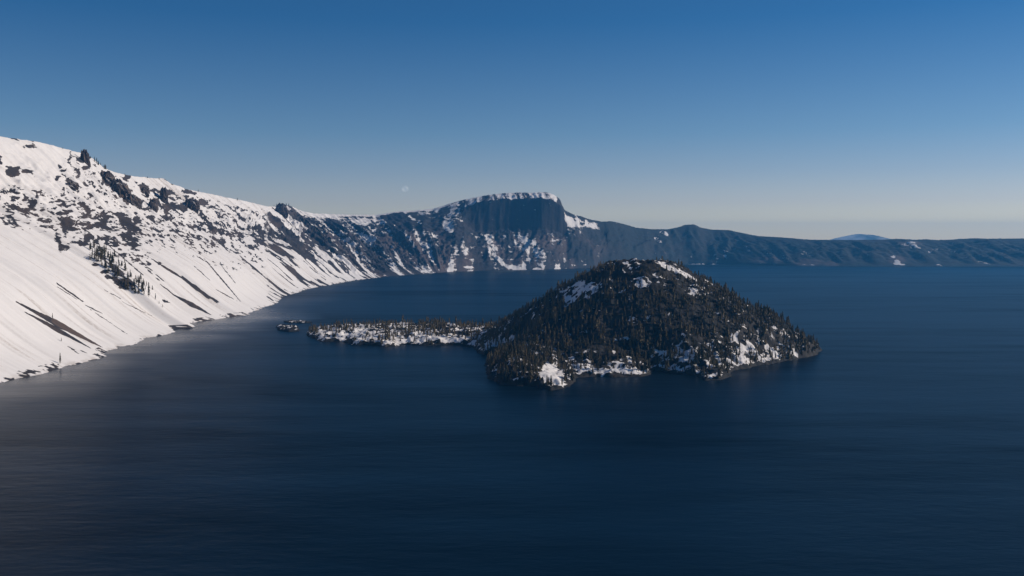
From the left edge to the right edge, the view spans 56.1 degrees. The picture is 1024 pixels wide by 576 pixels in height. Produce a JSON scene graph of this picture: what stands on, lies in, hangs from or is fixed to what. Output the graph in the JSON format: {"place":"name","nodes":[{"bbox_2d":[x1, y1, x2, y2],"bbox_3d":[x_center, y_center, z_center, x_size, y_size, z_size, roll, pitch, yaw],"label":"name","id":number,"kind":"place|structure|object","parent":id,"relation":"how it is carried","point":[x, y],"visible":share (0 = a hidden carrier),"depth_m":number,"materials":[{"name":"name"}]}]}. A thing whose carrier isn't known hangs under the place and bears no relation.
{"place":"outdoors","nodes":[
{"label":"outdoors","id":0,"kind":"place"},
{"bbox_2d":[0,136,378,382],"bbox_3d":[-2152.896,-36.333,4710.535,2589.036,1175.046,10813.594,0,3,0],"label":"mountain slope","id":1,"kind":"structure","parent":0,"point":[217,257],"depth_m":3301.11,"materials":[{"name":"white snow"}]},
{"bbox_2d":[66,181,78,189],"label":"rock outcrop","id":2,"kind":"object","parent":1,"relation":"on","point":[73,185],"visible":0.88,"depth_m":3571.67,"materials":[{"name":"grey stone"}]},
{"bbox_2d":[80,149,90,166],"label":"rock outcrop","id":3,"kind":"object","parent":1,"relation":"on","point":[84,155],"visible":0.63,"depth_m":3987.80,"materials":[{"name":"grey stone"}]},
{"bbox_2d":[100,170,114,185],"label":"rock outcrop","id":4,"kind":"object","parent":1,"relation":"on","point":[108,177],"visible":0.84,"depth_m":4030.57,"materials":[{"name":"grey stone"}]},
{"bbox_2d":[111,178,130,194],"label":"rock outcrop","id":5,"kind":"object","parent":1,"relation":"on","point":[119,186],"visible":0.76,"depth_m":4031.69,"materials":[{"name":"grey stone"}]},
{"bbox_2d":[123,193,140,209],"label":"rock outcrop","id":6,"kind":"object","parent":1,"relation":"on","point":[133,200],"visible":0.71,"depth_m":4016.06,"materials":[{"name":"grey stone"}]},
{"bbox_2d":[140,187,149,197],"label":"rock outcrop","id":7,"kind":"object","parent":1,"relation":"on","point":[145,191],"visible":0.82,"depth_m":4532.13,"materials":[{"name":"grey stone"}]},
{"bbox_2d":[149,199,158,212],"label":"rock outcrop","id":8,"kind":"object","parent":1,"relation":"on","point":[153,204],"visible":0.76,"depth_m":4402.20,"materials":[{"name":"grey stone"}]},
{"bbox_2d":[160,187,167,203],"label":"rock outcrop","id":9,"kind":"object","parent":1,"relation":"on","point":[163,195],"visible":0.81,"depth_m":4722.70,"materials":[{"name":"grey stone"}]},
{"bbox_2d":[183,198,199,213],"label":"rock outcrop","id":10,"kind":"object","parent":1,"relation":"on","point":[191,204],"visible":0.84,"depth_m":4959.90,"materials":[{"name":"grey stone"}]},
{"bbox_2d":[275,203,287,217],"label":"rock outcrop","id":11,"kind":"object","parent":1,"relation":"on","point":[281,209],"visible":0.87,"depth_m":7325.82,"materials":[{"name":"grey stone"}]},
{"bbox_2d":[293,192,609,276],"bbox_3d":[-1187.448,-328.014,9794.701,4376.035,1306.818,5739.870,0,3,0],"label":"mountain","id":12,"kind":"structure","parent":0,"point":[525,231],"depth_m":9263.06,"materials":[{"name":"grey stone"}]},
{"bbox_2d":[0,264,1023,575],"bbox_3d":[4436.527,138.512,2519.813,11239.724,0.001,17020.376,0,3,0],"label":"lake water","id":13,"kind":"structure","parent":0,"point":[880,432],"depth_m":1207.79,"materials":[{"name":"blue liquid"}]},
{"bbox_2d":[276,324,299,331],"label":"islet","id":14,"kind":"object","parent":13,"relation":"in","point":[287,328],"visible":0.49,"depth_m":2829.82,"materials":[{"name":"grey stone"}]},
{"bbox_2d":[284,320,311,322],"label":"rock spit","id":15,"kind":"structure","parent":13,"relation":"in","point":[294,321],"depth_m":3082.18,"materials":[{"name":"grey stone"}]},
{"bbox_2d":[0,0,1023,239],"label":"sky","id":16,"kind":"structure","parent":0,"point":[798,119],"materials":[{"name":"blue"}]},
{"bbox_2d":[306,258,821,390],"bbox_3d":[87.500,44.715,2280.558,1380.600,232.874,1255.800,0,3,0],"label":"island","id":17,"kind":"structure","parent":0,"point":[630,269],"depth_m":2089.11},
{"bbox_2d":[489,356,493,369],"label":"conifer tree","id":18,"kind":"object","parent":17,"relation":"on","point":[490,364],"visible":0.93,"depth_m":1869.60,"materials":[{"name":"green plant"}]},
{"bbox_2d":[505,347,509,360],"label":"conifer tree","id":19,"kind":"object","parent":17,"relation":"on","point":[507,353],"visible":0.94,"depth_m":1847.34,"materials":[{"name":"green plant"}]},
{"bbox_2d":[529,367,533,378],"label":"conifer tree","id":20,"kind":"object","parent":17,"relation":"on","point":[530,373],"visible":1,"depth_m":1737.25,"materials":[{"name":"green plant"}]},
{"bbox_2d":[531,336,534,350],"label":"conifer tree","id":21,"kind":"object","parent":17,"relation":"on","point":[532,345],"visible":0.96,"depth_m":2000.38,"materials":[{"name":"green plant"}]},
{"bbox_2d":[542,348,545,361],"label":"conifer tree","id":22,"kind":"object","parent":17,"relation":"on","point":[544,357],"visible":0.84,"depth_m":1866.77,"materials":[{"name":"green plant"}]},
{"bbox_2d":[556,347,560,357],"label":"conifer tree","id":23,"kind":"object","parent":17,"relation":"on","point":[558,354],"visible":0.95,"depth_m":1916.32,"materials":[{"name":"green plant"}]},
{"bbox_2d":[308,256,819,385],"bbox_3d":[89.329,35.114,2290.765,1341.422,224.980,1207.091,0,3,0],"label":"forest","id":24,"kind":"object","parent":17,"relation":"on","point":[765,311],"visible":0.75,"depth_m":2135.47,"materials":[{"name":"green plant"}]},
{"bbox_2d":[637,328,643,342],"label":"conifer tree","id":25,"kind":"object","parent":17,"relation":"on","point":[640,338],"visible":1,"depth_m":1984.32,"materials":[{"name":"green plant"}]},
{"bbox_2d":[648,333,651,344],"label":"conifer tree","id":26,"kind":"object","parent":17,"relation":"on","point":[649,339],"visible":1,"depth_m":1987.28,"materials":[{"name":"green plant"}]},
{"bbox_2d":[668,347,673,360],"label":"conifer tree","id":27,"kind":"object","parent":17,"relation":"on","point":[671,356],"visible":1,"depth_m":1931.21,"materials":[{"name":"green plant"}]},
{"bbox_2d":[693,352,698,365],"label":"conifer tree","id":28,"kind":"object","parent":17,"relation":"on","point":[695,360],"visible":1,"depth_m":1887.73,"materials":[{"name":"green plant"}]},
{"bbox_2d":[697,350,700,363],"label":"conifer tree","id":29,"kind":"object","parent":17,"relation":"on","point":[698,357],"visible":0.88,"depth_m":1906.78,"materials":[{"name":"green plant"}]},
{"bbox_2d":[700,344,707,359],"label":"conifer tree","id":30,"kind":"object","parent":17,"relation":"on","point":[702,348],"visible":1,"depth_m":1911.44,"materials":[{"name":"green plant"}]},
{"bbox_2d":[605,221,1023,265],"bbox_3d":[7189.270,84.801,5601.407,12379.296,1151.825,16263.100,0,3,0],"label":"hills","id":31,"kind":"structure","parent":0,"point":[690,244],"depth_m":10788.62,"materials":[{"name":"blue stone"}]},
{"bbox_2d":[831,234,888,239],"bbox_3d":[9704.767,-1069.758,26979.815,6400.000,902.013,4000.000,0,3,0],"label":"distant mountain","id":32,"kind":"structure","parent":0,"point":[861,237],"depth_m":26451.03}
]}

